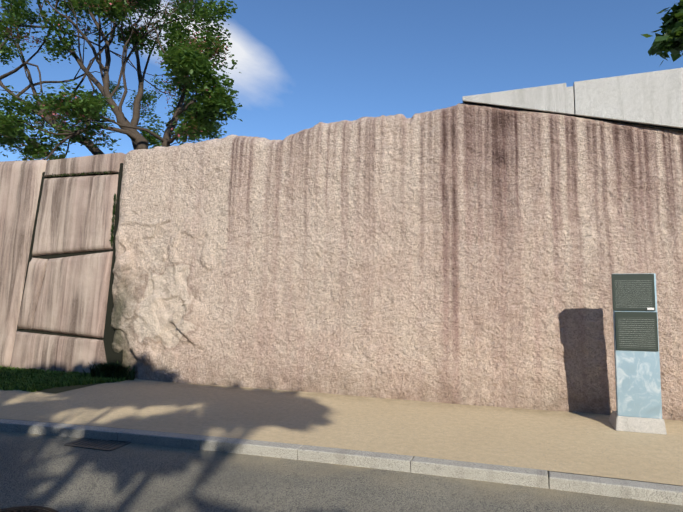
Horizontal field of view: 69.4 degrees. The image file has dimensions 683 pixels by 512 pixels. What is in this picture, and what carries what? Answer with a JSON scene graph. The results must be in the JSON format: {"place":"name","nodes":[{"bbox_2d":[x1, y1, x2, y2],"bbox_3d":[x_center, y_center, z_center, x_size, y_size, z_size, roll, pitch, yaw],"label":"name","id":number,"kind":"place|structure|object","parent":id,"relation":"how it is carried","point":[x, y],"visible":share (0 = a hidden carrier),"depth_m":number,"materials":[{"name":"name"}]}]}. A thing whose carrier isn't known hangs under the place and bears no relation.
{"place":"outdoors","nodes":[
{"label":"outdoors","id":0,"kind":"place"},
{"bbox_2d":[139,2,262,81],"bbox_3d":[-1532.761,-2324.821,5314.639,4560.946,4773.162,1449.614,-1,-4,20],"label":"cloud","id":1,"kind":"structure","parent":0,"point":[248,64],"depth_m":5305.31,"materials":[{"name":"white"}]},
{"bbox_2d":[0,377,682,485],"bbox_3d":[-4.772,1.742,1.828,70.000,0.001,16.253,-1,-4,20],"label":"pavement","id":2,"kind":"structure","parent":0,"point":[592,444],"depth_m":6.00,"materials":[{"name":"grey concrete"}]},
{"bbox_2d":[0,160,46,367],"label":"wall stone","id":3,"kind":"object","parent":2,"relation":"on","point":[20,182],"visible":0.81,"depth_m":10.69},
{"bbox_2d":[10,331,106,373],"bbox_3d":[-5.561,1.962,10.121,2.630,0.789,0.725,-1,-4,20],"label":"wall stone","id":4,"kind":"object","parent":2,"relation":"on","point":[45,352],"visible":0.75,"depth_m":9.80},
{"bbox_2d":[32,251,112,337],"bbox_3d":[-5.378,0.789,10.234,1.929,1.695,0.790,-1,-4,20],"label":"wall stone","id":5,"kind":"object","parent":4,"relation":"on","point":[73,298],"visible":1,"depth_m":9.86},
{"bbox_2d":[14,371,105,393],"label":"soil ground","id":6,"kind":"structure","parent":2,"relation":"on","point":[59,389],"depth_m":8.12,"materials":[{"name":"brown"}]},
{"bbox_2d":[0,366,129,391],"bbox_3d":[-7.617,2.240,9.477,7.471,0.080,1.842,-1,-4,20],"label":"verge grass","id":7,"kind":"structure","parent":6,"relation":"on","point":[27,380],"depth_m":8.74,"materials":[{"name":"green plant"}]},
{"bbox_2d":[83,361,135,379],"bbox_3d":[-4.278,2.100,9.058,0.918,0.300,0.982,2,-4,-24],"label":"weed tuft","id":8,"kind":"object","parent":2,"relation":"on","point":[112,370],"visible":0.79,"depth_m":8.96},
{"bbox_2d":[111,103,682,420],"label":"stone wall","id":9,"kind":"structure","parent":2,"relation":"on","point":[468,254],"depth_m":7.62,"materials":[{"name":"stone"}]},
{"bbox_2d":[462,83,573,114],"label":"cap slab","id":10,"kind":"structure","parent":9,"relation":"on","point":[556,98],"depth_m":7.26,"materials":[{"name":"concrete"}]},
{"bbox_2d":[463,101,682,129],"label":"shadow gap","id":11,"kind":"object","parent":9,"relation":"attached to","point":[574,115],"visible":0.5,"depth_m":7.05,"materials":[{"name":"black"}]},
{"bbox_2d":[573,68,682,130],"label":"cap slab","id":12,"kind":"structure","parent":9,"relation":"on","point":[653,98],"depth_m":6.79,"materials":[{"name":"concrete"}]},
{"bbox_2d":[608,411,666,434],"bbox_3d":[3.497,1.953,5.821,0.554,0.140,0.452,-1,-4,18],"label":"pillar base","id":13,"kind":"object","parent":2,"relation":"on","point":[637,424],"depth_m":5.67,"materials":[{"name":"white concrete"}]},
{"bbox_2d":[613,273,661,418],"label":"pillar","id":14,"kind":"structure","parent":13,"relation":"on","point":[638,383],"depth_m":5.77,"materials":[{"name":"metal"}]},
{"bbox_2d":[611,274,655,310],"bbox_3d":[3.448,0.427,5.835,0.444,0.431,0.013,-1,-4,18],"label":"sign plaque","id":15,"kind":"object","parent":14,"relation":"attached to","point":[635,292],"visible":1,"depth_m":5.83,"materials":[{"name":"grey metal"}]},
{"bbox_2d":[615,312,658,350],"bbox_3d":[3.467,0.884,5.802,0.433,0.452,0.013,-1,-4,18],"label":"sign plaque","id":16,"kind":"object","parent":14,"relation":"attached to","point":[636,331],"visible":1,"depth_m":5.79,"materials":[{"name":"grey metal"}]},
{"bbox_3d":[-20.109,0.307,15.744,16.749,6.701,1.172,-1,-4,20],"label":"wall stone","id":17,"kind":"object","parent":2,"relation":"on","visible":0},
{"bbox_2d":[16,163,122,364],"bbox_3d":[-14.912,0.559,13.514,23.009,4.400,0.336,-1,-4,20],"label":"joint","id":18,"kind":"object","parent":17,"relation":"attached to","point":[110,353],"depth_m":9.90,"materials":[{"name":"black"}]},
{"bbox_2d":[18,258,47,328],"bbox_3d":[-6.378,0.795,10.608,0.603,1.502,0.769,-1,-4,20],"label":"wall stone","id":19,"kind":"object","parent":18,"relation":"attached to","point":[34,280],"visible":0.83,"depth_m":10.29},
{"bbox_2d":[32,174,117,255],"bbox_3d":[-5.462,-0.848,10.529,2.175,1.694,0.798,-1,-4,20],"label":"wall stone","id":20,"kind":"object","parent":18,"relation":"attached to","point":[75,214],"visible":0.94,"depth_m":10.17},
{"bbox_2d":[44,153,125,176],"bbox_3d":[-5.386,-1.874,10.653,2.072,0.438,0.703,-1,-4,20],"label":"wall stone","id":21,"kind":"object","parent":20,"relation":"on","point":[102,163],"visible":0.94,"depth_m":10.27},
{"bbox_2d":[49,154,65,159],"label":"joint weeds","id":22,"kind":"object","parent":21,"relation":"on","point":[63,156],"visible":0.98,"depth_m":10.60,"materials":[{"name":"green plant"}]},
{"bbox_2d":[50,171,110,176],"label":"joint weeds","id":23,"kind":"object","parent":21,"relation":"attached to","point":[83,173],"visible":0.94,"depth_m":10.31,"materials":[{"name":"green plant"}]},
{"bbox_2d":[109,194,116,245],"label":"joint weeds","id":24,"kind":"object","parent":18,"relation":"attached to","point":[113,212],"visible":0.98,"depth_m":9.83,"materials":[{"name":"green plant"}]},
{"bbox_2d":[0,431,682,511],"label":"road","id":25,"kind":"structure","parent":0,"point":[53,472],"depth_m":4.30,"materials":[{"name":"grey asphalt"}]},
{"bbox_2d":[0,506,57,511],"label":"manhole cover","id":26,"kind":"object","parent":25,"relation":"on","point":[27,509],"visible":1,"depth_m":3.85,"materials":[{"name":"metal"}]},
{"bbox_2d":[64,437,130,450],"bbox_3d":[-2.723,2.114,5.518,0.650,0.047,0.330,-1,-4,18],"label":"drain grate","id":27,"kind":"object","parent":25,"relation":"on","point":[103,448],"visible":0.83,"depth_m":5.48,"materials":[{"name":"metal"}]},
{"bbox_2d":[0,419,682,504],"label":"kerb","id":28,"kind":"structure","parent":25,"relation":"on","point":[630,489],"depth_m":4.77,"materials":[{"name":"concrete"}]},
{"bbox_2d":[0,0,682,161],"label":"sky","id":29,"kind":"structure","parent":0,"point":[325,61],"materials":[{"name":"blue"}]},
{"bbox_2d":[641,0,682,64],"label":"leafy branch","id":30,"kind":"object","parent":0,"point":[670,40],"visible":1,"depth_m":7.16,"materials":[{"name":"green plant"}]},
{"label":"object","id":31,"kind":"object","parent":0,"visible":0},
{"bbox_2d":[0,0,242,160],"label":"silk tree limbs","id":32,"kind":"object","parent":31,"relation":"on","point":[183,56],"visible":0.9,"depth_m":15.59,"materials":[{"name":"green plant"}]}
]}

